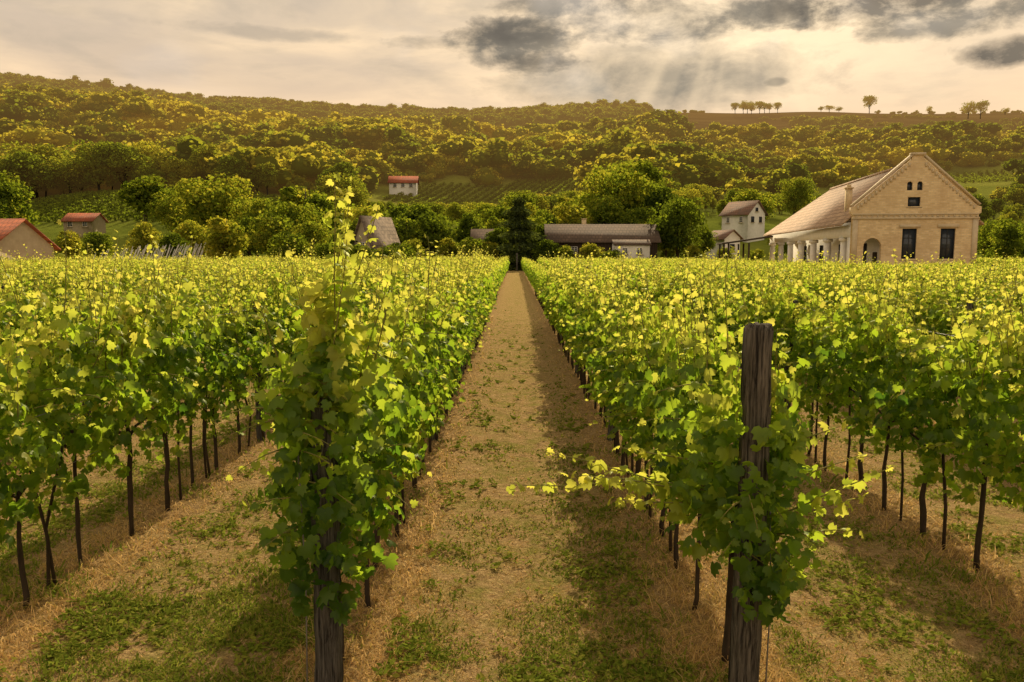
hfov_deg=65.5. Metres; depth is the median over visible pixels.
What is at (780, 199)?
tree
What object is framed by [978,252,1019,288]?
grapevine
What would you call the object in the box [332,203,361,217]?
tree
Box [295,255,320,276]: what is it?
grapevine
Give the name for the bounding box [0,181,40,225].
tree
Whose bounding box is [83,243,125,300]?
grapevine
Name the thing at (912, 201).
window
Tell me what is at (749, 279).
grapevine
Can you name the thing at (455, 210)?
tree
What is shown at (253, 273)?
grapevine
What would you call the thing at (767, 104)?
tree
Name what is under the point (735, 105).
tree
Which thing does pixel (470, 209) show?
tree
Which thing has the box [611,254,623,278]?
grapevine
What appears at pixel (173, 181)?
tree
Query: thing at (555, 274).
grapevine
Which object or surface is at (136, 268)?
grapevine
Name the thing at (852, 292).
grapevine
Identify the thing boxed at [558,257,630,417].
grapevine
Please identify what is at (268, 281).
grapevine
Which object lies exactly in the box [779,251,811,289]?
grapevine
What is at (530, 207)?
tree
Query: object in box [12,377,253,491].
trellis wire
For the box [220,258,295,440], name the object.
grapevine
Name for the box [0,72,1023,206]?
forest
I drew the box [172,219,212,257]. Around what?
tree
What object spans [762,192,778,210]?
tree
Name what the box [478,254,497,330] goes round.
grapevine
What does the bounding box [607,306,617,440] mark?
trellis post
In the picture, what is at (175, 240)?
bush
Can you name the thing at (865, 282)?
grapevine
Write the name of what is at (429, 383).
grapevine
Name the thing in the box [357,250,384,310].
grapevine
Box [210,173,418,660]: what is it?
grapevine
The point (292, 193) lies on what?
tree
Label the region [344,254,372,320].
grapevine
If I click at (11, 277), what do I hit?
grapevine
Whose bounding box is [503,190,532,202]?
tree
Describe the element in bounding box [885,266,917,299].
grapevine
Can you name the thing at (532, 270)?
vineyard rows
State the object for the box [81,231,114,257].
bush
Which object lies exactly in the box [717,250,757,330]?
grapevine
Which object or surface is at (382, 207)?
tree
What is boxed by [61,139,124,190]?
tree
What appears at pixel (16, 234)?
red roof house
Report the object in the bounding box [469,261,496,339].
grapevine
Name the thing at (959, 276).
grapevine
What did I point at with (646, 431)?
grapevine
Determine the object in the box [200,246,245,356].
grapevine
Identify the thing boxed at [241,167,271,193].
tree
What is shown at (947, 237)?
window
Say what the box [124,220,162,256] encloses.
tree
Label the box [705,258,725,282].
grapevine
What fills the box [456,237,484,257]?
tree
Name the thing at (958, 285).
grapevine
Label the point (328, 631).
trellis post
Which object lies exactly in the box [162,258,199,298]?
grapevine
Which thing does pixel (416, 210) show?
tree
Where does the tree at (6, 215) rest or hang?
on the hills
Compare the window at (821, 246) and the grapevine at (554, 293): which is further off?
the window at (821, 246)
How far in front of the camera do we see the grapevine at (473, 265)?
16.74 m
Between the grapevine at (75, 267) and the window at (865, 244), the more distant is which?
the window at (865, 244)
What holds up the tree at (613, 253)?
on the ground at (518, 299)
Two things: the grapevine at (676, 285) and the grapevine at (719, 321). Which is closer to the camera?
the grapevine at (719, 321)
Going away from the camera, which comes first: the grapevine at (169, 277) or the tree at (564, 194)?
the grapevine at (169, 277)
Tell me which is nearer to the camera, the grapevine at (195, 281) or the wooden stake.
the grapevine at (195, 281)
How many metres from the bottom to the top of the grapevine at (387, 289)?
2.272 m
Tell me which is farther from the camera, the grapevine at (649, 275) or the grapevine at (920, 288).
the grapevine at (649, 275)
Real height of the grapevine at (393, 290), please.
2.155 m
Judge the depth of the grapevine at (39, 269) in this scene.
19.76 m
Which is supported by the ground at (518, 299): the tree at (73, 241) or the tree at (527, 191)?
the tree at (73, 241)
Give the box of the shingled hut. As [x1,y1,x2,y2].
[352,215,399,252]
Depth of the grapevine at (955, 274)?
21.35 m
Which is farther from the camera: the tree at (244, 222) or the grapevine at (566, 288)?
the tree at (244, 222)
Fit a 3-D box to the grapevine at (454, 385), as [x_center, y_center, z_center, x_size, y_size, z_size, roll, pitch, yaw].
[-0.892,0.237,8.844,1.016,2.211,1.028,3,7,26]
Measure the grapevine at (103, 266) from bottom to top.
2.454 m
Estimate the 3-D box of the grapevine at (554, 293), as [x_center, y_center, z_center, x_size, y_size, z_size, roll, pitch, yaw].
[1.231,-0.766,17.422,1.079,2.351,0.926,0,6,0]
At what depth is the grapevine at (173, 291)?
12.17 m
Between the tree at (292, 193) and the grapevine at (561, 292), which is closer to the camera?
the grapevine at (561, 292)
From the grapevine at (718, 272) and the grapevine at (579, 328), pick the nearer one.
the grapevine at (579, 328)
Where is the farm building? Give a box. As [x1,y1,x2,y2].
[544,218,660,257]
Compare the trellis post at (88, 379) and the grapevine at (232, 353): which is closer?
the grapevine at (232, 353)
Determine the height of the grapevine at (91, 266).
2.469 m
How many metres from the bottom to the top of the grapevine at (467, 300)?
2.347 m
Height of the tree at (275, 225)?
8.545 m
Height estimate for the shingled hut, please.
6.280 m
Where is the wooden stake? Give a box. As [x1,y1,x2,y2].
[516,253,517,270]
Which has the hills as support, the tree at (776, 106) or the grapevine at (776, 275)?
the tree at (776, 106)
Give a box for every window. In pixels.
[622,248,628,254]
[636,248,642,254]
[804,246,806,261]
[819,245,822,262]
[863,243,866,264]
[899,229,916,260]
[907,182,911,189]
[908,197,921,207]
[917,182,921,189]
[937,228,955,260]
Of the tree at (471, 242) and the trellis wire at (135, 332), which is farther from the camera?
the tree at (471, 242)
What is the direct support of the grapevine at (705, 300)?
on the ground at (518, 299)
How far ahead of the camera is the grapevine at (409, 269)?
22.60 m
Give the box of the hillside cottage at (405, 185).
[388,176,418,196]
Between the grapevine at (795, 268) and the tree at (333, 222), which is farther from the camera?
the tree at (333, 222)
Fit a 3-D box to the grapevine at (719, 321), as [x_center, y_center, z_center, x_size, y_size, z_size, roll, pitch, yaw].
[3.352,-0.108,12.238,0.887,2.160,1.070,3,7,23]
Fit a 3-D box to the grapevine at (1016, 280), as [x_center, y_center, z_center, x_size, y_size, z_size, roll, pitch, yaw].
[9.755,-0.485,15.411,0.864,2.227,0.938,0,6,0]
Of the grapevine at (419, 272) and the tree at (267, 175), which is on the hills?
the tree at (267, 175)
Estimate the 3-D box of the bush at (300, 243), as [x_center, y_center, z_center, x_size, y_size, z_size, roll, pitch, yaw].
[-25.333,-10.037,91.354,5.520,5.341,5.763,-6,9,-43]
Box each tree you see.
[0,141,79,197]
[0,150,68,200]
[0,162,26,192]
[0,170,38,224]
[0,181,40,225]
[0,203,12,218]
[38,185,49,197]
[42,155,97,192]
[53,230,84,259]
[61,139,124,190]
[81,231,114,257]
[90,141,156,185]
[101,160,144,185]
[104,177,119,189]
[115,173,169,222]
[119,138,175,183]
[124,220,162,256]
[129,165,165,186]
[142,192,184,233]
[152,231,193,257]
[159,156,195,182]
[160,203,194,230]
[163,171,259,231]
[167,177,179,189]
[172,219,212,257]
[189,142,219,181]
[203,215,251,260]
[210,155,249,183]
[223,198,276,256]
[235,216,265,257]
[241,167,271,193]
[247,212,296,256]
[253,162,277,194]
[259,201,329,255]
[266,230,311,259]
[270,185,337,257]
[285,181,295,186]
[292,221,330,256]
[309,211,342,253]
[311,194,334,212]
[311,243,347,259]
[315,161,365,190]
[316,172,366,203]
[325,181,343,195]
[326,218,358,243]
[327,229,357,251]
[328,196,346,206]
[330,187,372,207]
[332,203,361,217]
[337,205,381,222]
[347,244,377,260]
[371,201,388,216]
[371,246,411,260]
[381,201,407,220]
[385,202,394,211]
[385,242,418,259]
[393,217,424,248]
[394,203,448,220]
[398,202,451,242]
[401,238,425,257]
[415,214,461,257]
[429,204,446,220]
[434,202,448,211]
[437,237,461,257]
[445,202,467,224]
[450,210,484,246]
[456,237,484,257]
[461,201,476,212]
[468,202,497,214]
[474,201,490,218]
[476,205,509,228]
[479,241,499,258]
[480,215,509,241]
[481,226,508,259]
[492,197,546,270]
[497,189,529,202]
[502,193,540,211]
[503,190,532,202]
[505,202,538,220]
[509,215,552,248]
[529,193,549,214]
[529,208,558,223]
[529,222,544,253]
[530,239,558,260]
[543,196,556,214]
[549,201,593,223]
[552,244,574,258]
[554,196,576,220]
[555,190,581,201]
[566,190,579,197]
[573,162,659,219]
[576,242,605,258]
[578,195,627,223]
[595,249,622,258]
[597,160,632,185]
[606,162,632,180]
[613,156,673,206]
[613,206,657,223]
[640,184,678,220]
[645,214,682,257]
[646,196,711,257]
[659,177,681,190]
[671,188,703,209]
[680,183,714,207]
[683,245,704,258]
[694,226,717,257]
[708,198,717,209]
[715,247,735,259]
[716,199,727,214]
[724,190,738,202]
[725,188,742,197]
[729,188,779,220]
[730,102,740,110]
[739,100,747,113]
[747,102,756,113]
[747,249,765,261]
[755,101,765,113]
[760,103,769,112]
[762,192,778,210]
[766,103,773,112]
[771,177,818,213]
[773,102,781,112]
[774,201,786,214]
[776,192,789,213]
[776,242,787,255]
[824,105,836,110]
[862,95,876,112]
[959,101,978,118]
[972,99,989,118]
[972,192,995,227]
[977,217,1022,257]
[983,220,1023,258]
[986,198,1006,219]
[1000,203,1023,222]
[1000,211,1021,225]
[1001,107,1009,112]
[1002,187,1023,208]
[1006,184,1023,207]
[1009,223,1023,258]
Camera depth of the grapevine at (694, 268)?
23.80 m
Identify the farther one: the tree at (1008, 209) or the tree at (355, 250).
the tree at (1008, 209)
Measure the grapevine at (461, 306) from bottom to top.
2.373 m
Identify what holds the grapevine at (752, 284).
on the ground at (518, 299)
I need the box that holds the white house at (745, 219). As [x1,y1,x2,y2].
[719,200,768,242]
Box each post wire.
[297,455,307,681]
[765,511,770,681]
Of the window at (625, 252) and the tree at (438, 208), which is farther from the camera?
the tree at (438, 208)
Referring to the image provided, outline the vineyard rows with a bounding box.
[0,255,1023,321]
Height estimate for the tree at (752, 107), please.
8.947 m
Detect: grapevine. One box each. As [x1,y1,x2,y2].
[0,219,135,585]
[0,253,58,466]
[0,256,64,307]
[0,263,23,326]
[0,276,13,437]
[0,311,89,608]
[0,337,34,547]
[1,250,37,284]
[1,257,41,363]
[2,256,19,295]
[7,256,87,437]
[19,258,52,279]
[23,244,60,292]
[40,243,79,321]
[45,243,84,299]
[46,253,76,275]
[48,270,111,381]
[60,248,199,536]
[62,249,108,310]
[64,254,82,277]
[76,257,126,419]
[78,248,109,273]
[79,248,113,282]
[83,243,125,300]
[95,249,123,278]
[96,261,127,283]
[97,235,216,510]
[100,258,156,375]
[107,248,127,275]
[110,272,132,301]
[115,244,147,303]
[121,244,189,406]
[124,247,147,278]
[129,249,166,279]
[141,252,235,487]
[142,253,205,331]
[158,259,176,277]
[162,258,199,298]
[163,265,179,290]
[165,253,198,286]
[170,257,203,295]
[170,257,280,453]
[174,264,259,475]
[183,261,223,369]
[186,251,203,279]
[189,257,208,278]
[190,262,227,333]
[192,258,216,286]
[198,255,222,279]
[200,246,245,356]
[205,252,234,281]
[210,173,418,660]
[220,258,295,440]
[220,262,249,313]
[231,259,254,284]
[233,256,263,289]
[234,251,259,348]
[239,261,278,306]
[243,240,306,396]
[249,259,282,297]
[257,251,273,280]
[257,253,291,290]
[260,249,281,272]
[262,261,319,376]
[266,258,300,295]
[272,249,292,282]
[274,265,307,289]
[277,255,316,353]
[287,238,323,326]
[287,252,313,286]
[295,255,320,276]
[302,246,317,279]
[324,252,367,330]
[342,263,372,322]
[342,283,433,607]
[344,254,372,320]
[350,243,380,317]
[353,251,441,585]
[356,242,467,536]
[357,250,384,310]
[359,234,471,487]
[361,249,456,519]
[368,255,395,302]
[368,262,396,304]
[375,257,406,299]
[380,260,416,300]
[383,247,418,297]
[383,263,405,305]
[384,270,400,304]
[394,249,417,302]
[394,252,421,301]
[398,249,470,469]
[405,262,423,304]
[407,254,423,295]
[408,264,476,453]
[411,253,425,288]
[411,262,482,440]
[413,250,432,292]
[417,249,478,417]
[418,266,481,433]
[427,251,487,370]
[431,254,482,399]
[437,245,483,396]
[438,256,485,385]
[448,253,491,320]
[450,249,487,368]
[451,251,493,357]
[453,245,490,309]
[457,259,489,382]
[459,251,487,362]
[463,246,496,346]
[463,257,494,355]
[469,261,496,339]
[474,249,496,334]
[475,249,494,348]
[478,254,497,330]
[479,250,495,336]
[479,252,500,299]
[484,246,498,290]
[506,246,896,662]
[537,251,556,330]
[537,257,555,326]
[537,260,579,354]
[538,264,557,333]
[539,251,556,277]
[539,254,568,346]
[539,257,568,344]
[543,252,579,356]
[544,257,562,336]
[544,261,576,362]
[545,257,564,333]
[545,257,567,337]
[548,249,602,384]
[549,252,599,379]
[549,265,586,369]
[550,255,583,333]
[550,259,590,365]
[555,263,589,396]
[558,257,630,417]
[562,266,595,400]
[567,248,609,408]
[568,271,658,454]
[570,250,629,425]
[577,246,626,376]
[579,276,645,475]
[583,250,689,475]
[586,273,701,519]
[598,257,741,568]
[604,257,623,284]
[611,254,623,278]
[615,251,636,286]
[615,268,698,535]
[616,261,638,290]
[627,248,653,291]
[627,263,637,298]
[631,256,661,293]
[637,254,670,299]
[638,255,750,610]
[639,257,667,300]
[645,261,680,305]
[647,255,688,305]
[656,263,681,330]
[667,251,705,318]
[668,247,726,320]
[669,254,688,276]
[674,254,719,323]
[685,251,706,275]
[685,263,736,343]
[699,277,736,349]
[705,254,724,280]
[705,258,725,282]
[705,264,727,286]
[706,264,741,352]
[713,266,763,379]
[716,255,737,289]
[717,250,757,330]
[724,254,758,308]
[726,260,769,300]
[726,261,788,369]
[735,252,796,368]
[739,266,776,301]
[749,262,764,283]
[753,256,785,303]
[753,263,820,402]
[757,257,780,286]
[757,260,774,284]
[766,272,791,293]
[768,263,800,299]
[772,265,850,455]
[777,253,801,287]
[778,286,867,470]
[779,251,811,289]
[791,252,827,314]
[793,260,816,281]
[795,250,854,313]
[798,248,937,480]
[810,254,841,284]
[816,250,863,313]
[821,252,842,276]
[821,268,852,285]
[822,263,868,375]
[835,256,862,289]
[840,271,895,369]
[843,251,933,520]
[843,254,870,281]
[845,288,1003,549]
[849,259,884,350]
[858,265,888,298]
[861,263,885,290]
[864,261,915,322]
[871,261,913,299]
[873,251,942,379]
[874,252,916,292]
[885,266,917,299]
[895,259,929,290]
[900,257,1023,570]
[906,265,945,303]
[908,258,983,403]
[914,257,968,340]
[917,256,945,282]
[918,267,947,289]
[926,260,963,339]
[929,270,1012,404]
[934,257,964,283]
[939,261,978,293]
[942,258,967,283]
[943,253,1004,336]
[952,275,1023,511]
[957,265,989,300]
[960,262,1002,317]
[961,284,1023,429]
[965,249,1018,304]
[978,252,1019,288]
[979,257,1023,315]
[980,259,1023,421]
[993,258,1023,306]
[1011,280,1023,330]
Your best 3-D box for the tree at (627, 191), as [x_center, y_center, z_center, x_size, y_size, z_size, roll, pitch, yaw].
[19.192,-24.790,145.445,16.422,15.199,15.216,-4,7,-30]
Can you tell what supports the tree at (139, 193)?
on the hills
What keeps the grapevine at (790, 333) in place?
on the ground at (518, 299)
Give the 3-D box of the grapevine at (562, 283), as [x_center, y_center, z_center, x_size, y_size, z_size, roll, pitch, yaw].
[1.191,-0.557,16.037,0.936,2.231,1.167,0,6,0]
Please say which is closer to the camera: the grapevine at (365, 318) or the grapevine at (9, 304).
the grapevine at (9, 304)
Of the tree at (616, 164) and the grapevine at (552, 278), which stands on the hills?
the tree at (616, 164)
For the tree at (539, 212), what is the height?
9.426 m
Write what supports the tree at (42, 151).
on the hills
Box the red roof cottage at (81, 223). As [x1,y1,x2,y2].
[61,213,108,236]
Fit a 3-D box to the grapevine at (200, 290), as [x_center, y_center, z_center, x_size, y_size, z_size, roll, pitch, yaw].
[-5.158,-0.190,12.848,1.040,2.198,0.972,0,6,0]
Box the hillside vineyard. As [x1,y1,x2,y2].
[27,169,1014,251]
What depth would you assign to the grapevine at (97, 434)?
5.54 m
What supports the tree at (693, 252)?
on the ground at (518, 299)
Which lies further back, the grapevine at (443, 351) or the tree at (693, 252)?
the tree at (693, 252)
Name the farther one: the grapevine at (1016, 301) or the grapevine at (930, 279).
the grapevine at (930, 279)
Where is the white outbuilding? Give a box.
[705,229,743,259]
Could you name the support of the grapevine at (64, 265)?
on the ground at (518, 299)
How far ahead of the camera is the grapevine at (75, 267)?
21.10 m
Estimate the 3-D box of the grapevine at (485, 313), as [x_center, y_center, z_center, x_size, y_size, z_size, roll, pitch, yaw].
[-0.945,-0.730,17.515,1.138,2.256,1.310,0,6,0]
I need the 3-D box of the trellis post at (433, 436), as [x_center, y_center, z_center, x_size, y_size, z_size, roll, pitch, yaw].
[-0.948,0.414,9.615,0.113,1.839,0.124,-1,6,-16]
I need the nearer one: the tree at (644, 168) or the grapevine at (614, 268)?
the grapevine at (614, 268)
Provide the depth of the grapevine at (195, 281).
18.00 m
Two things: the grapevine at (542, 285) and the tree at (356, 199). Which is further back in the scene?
the tree at (356, 199)
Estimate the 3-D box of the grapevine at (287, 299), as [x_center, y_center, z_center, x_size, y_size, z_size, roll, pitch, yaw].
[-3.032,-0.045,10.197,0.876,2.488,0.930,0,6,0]
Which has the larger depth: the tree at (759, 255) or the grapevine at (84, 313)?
the tree at (759, 255)
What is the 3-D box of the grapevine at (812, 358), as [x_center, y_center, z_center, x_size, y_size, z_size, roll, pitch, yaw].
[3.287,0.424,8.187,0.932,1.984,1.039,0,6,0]
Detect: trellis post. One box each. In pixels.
[77,300,90,421]
[253,300,265,440]
[310,391,343,681]
[432,301,437,440]
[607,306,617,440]
[728,322,773,681]
[784,300,798,408]
[961,300,974,429]
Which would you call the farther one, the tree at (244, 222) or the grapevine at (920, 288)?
the tree at (244, 222)
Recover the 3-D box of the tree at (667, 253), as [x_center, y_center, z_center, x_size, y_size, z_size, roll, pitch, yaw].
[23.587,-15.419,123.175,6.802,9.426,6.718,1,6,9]
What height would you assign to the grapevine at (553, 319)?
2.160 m
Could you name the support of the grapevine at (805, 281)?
on the ground at (518, 299)
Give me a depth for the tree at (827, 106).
595.01 m
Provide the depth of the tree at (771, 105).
600.67 m
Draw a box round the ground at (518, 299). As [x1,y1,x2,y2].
[0,269,1023,681]
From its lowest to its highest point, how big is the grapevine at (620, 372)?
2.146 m
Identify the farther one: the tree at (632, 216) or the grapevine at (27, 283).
the tree at (632, 216)
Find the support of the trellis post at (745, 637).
on the ground at (518, 299)
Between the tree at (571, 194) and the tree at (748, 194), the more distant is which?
the tree at (571, 194)
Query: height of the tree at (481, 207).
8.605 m
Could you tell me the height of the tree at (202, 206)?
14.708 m
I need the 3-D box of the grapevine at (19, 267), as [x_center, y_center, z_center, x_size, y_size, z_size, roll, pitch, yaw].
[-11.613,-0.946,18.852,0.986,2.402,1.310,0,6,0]
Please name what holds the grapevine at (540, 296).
on the ground at (518, 299)
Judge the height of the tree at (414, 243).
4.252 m
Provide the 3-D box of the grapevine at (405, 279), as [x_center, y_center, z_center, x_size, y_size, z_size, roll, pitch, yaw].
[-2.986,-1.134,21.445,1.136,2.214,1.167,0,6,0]
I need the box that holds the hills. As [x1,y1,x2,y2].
[24,112,1023,268]
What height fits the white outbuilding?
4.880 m
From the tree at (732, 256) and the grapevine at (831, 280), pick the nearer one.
the grapevine at (831, 280)
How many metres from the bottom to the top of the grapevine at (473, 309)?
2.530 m
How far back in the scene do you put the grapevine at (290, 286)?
18.20 m
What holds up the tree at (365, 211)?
on the hills
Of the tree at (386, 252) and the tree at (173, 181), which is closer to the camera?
the tree at (386, 252)
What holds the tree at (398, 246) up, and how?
on the ground at (518, 299)
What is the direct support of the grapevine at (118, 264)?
on the ground at (518, 299)
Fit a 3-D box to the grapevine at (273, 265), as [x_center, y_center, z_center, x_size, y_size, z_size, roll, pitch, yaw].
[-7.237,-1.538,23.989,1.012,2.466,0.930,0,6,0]
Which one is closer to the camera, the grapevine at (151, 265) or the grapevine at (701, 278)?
the grapevine at (701, 278)
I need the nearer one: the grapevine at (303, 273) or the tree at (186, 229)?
the grapevine at (303, 273)
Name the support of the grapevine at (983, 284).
on the ground at (518, 299)
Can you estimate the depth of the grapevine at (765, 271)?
23.87 m
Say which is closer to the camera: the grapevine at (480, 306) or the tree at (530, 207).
the grapevine at (480, 306)
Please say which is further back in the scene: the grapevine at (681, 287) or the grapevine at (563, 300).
the grapevine at (681, 287)
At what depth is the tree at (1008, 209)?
191.04 m
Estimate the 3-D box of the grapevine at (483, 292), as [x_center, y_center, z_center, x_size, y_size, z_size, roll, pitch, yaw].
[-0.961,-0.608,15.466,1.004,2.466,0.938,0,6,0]
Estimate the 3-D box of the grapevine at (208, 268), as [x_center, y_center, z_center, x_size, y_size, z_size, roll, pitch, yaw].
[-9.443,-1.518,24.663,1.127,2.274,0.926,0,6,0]
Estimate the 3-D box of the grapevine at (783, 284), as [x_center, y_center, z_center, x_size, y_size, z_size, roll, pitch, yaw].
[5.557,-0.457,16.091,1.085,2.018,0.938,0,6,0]
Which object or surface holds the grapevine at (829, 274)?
on the ground at (518, 299)
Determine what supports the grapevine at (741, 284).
on the ground at (518, 299)
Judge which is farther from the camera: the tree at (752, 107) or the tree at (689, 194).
the tree at (752, 107)
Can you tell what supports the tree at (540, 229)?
on the ground at (518, 299)
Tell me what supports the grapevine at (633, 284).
on the ground at (518, 299)
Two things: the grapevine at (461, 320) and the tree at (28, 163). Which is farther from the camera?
the tree at (28, 163)
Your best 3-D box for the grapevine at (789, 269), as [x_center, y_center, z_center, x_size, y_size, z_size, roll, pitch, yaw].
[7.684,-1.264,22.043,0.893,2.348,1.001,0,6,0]
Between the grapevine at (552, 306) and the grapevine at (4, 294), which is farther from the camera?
the grapevine at (552, 306)
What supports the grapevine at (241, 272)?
on the ground at (518, 299)
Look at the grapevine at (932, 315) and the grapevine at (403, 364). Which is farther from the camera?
the grapevine at (932, 315)
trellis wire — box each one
[0,345,246,428]
[3,268,444,359]
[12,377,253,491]
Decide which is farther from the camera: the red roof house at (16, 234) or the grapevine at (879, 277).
the red roof house at (16, 234)
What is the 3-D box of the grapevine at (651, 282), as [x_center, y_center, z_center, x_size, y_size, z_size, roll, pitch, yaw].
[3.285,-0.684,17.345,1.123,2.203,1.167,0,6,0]
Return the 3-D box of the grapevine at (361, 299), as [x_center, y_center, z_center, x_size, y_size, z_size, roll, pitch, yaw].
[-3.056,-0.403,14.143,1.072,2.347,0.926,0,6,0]
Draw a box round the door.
[872,252,876,264]
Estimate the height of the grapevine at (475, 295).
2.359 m
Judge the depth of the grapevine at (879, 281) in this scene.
16.16 m
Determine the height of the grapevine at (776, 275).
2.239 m
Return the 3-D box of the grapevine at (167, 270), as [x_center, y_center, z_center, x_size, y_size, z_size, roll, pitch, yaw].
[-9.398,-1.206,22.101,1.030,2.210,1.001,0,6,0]
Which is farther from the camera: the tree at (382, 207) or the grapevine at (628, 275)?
the tree at (382, 207)
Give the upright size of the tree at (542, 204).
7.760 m
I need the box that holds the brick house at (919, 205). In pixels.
[763,152,983,264]
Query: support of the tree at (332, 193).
on the hills
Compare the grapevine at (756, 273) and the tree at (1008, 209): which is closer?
the grapevine at (756, 273)
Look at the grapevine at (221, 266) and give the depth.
19.84 m
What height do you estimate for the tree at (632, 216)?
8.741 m
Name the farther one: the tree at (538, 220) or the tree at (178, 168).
the tree at (178, 168)
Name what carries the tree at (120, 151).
on the hills
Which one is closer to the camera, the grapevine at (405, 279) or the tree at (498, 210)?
the grapevine at (405, 279)
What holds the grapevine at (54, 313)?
on the ground at (518, 299)
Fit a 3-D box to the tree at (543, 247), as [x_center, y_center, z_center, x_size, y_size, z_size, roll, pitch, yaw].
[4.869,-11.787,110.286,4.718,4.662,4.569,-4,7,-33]
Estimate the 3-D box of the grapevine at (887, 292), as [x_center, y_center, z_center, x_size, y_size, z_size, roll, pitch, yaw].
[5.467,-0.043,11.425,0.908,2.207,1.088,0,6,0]
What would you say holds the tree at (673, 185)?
on the hills
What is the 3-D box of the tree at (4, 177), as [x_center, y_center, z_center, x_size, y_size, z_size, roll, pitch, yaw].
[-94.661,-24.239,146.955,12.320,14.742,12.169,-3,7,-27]
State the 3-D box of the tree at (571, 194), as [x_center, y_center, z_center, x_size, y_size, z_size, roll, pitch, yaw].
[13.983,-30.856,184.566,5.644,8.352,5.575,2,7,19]
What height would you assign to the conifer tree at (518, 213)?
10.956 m
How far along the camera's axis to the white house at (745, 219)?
146.25 m
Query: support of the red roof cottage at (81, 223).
on the hills
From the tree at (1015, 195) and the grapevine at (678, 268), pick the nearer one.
the grapevine at (678, 268)
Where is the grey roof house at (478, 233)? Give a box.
[470,229,498,254]
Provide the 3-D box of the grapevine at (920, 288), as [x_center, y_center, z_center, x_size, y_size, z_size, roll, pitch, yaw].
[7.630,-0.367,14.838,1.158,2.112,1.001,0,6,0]
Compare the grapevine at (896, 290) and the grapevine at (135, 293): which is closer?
the grapevine at (135, 293)
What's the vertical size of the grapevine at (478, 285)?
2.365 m
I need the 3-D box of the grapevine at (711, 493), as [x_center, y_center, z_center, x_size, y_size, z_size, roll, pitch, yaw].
[0.894,0.677,4.198,1.848,2.350,1.106,0,6,0]
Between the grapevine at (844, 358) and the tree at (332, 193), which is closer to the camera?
the grapevine at (844, 358)
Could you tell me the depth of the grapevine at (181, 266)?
22.55 m
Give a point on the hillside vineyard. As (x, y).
(57, 201)
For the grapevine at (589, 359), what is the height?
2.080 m
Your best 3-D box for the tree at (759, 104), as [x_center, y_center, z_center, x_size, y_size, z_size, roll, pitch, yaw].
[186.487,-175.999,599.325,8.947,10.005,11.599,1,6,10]
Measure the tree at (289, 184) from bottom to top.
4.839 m
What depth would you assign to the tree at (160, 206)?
153.24 m
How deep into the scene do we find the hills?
263.56 m
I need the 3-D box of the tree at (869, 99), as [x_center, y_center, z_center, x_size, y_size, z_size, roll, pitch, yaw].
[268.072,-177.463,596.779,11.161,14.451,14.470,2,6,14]
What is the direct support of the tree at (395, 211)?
on the hills
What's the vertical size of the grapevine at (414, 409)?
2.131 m
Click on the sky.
(708, 56)
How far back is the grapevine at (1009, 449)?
5.14 m
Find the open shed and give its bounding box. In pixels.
[717,235,772,259]
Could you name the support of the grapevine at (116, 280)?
on the ground at (518, 299)
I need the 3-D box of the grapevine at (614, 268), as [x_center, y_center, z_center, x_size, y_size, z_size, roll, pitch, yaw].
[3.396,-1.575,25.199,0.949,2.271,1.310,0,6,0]
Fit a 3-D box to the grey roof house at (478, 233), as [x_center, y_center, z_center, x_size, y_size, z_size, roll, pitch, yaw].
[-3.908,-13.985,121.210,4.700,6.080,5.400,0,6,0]
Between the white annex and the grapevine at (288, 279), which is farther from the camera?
the white annex
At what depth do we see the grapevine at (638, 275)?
20.10 m
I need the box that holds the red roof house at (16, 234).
[0,218,60,260]
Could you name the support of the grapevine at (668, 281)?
on the ground at (518, 299)
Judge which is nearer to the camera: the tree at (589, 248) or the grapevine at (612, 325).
the grapevine at (612, 325)
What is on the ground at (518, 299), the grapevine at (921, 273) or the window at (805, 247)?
the grapevine at (921, 273)
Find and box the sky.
[0,0,1023,113]
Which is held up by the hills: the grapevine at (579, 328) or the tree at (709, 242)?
the tree at (709, 242)
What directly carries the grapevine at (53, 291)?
on the ground at (518, 299)
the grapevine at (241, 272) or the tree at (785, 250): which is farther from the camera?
the tree at (785, 250)
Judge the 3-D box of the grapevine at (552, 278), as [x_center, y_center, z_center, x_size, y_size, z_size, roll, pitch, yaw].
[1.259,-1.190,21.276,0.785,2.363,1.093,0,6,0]
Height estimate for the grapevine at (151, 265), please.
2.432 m
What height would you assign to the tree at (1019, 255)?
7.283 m
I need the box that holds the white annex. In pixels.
[611,240,651,258]
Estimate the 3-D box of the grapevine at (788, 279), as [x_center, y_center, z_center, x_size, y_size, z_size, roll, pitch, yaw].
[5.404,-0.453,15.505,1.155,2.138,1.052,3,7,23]
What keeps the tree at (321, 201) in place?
on the hills
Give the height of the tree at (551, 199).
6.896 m
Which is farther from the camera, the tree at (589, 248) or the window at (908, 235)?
the tree at (589, 248)
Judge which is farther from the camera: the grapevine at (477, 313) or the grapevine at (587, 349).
the grapevine at (477, 313)
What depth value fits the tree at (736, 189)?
178.94 m
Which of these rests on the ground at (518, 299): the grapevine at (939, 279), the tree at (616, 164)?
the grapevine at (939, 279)
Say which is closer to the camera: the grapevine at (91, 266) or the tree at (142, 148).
the grapevine at (91, 266)
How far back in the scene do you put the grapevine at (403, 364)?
5.66 m
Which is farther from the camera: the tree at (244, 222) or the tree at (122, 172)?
the tree at (122, 172)
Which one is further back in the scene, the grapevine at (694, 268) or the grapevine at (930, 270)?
the grapevine at (694, 268)
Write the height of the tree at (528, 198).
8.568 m
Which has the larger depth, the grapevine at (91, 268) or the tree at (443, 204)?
the tree at (443, 204)
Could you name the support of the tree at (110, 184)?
on the hills
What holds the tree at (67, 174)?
on the hills

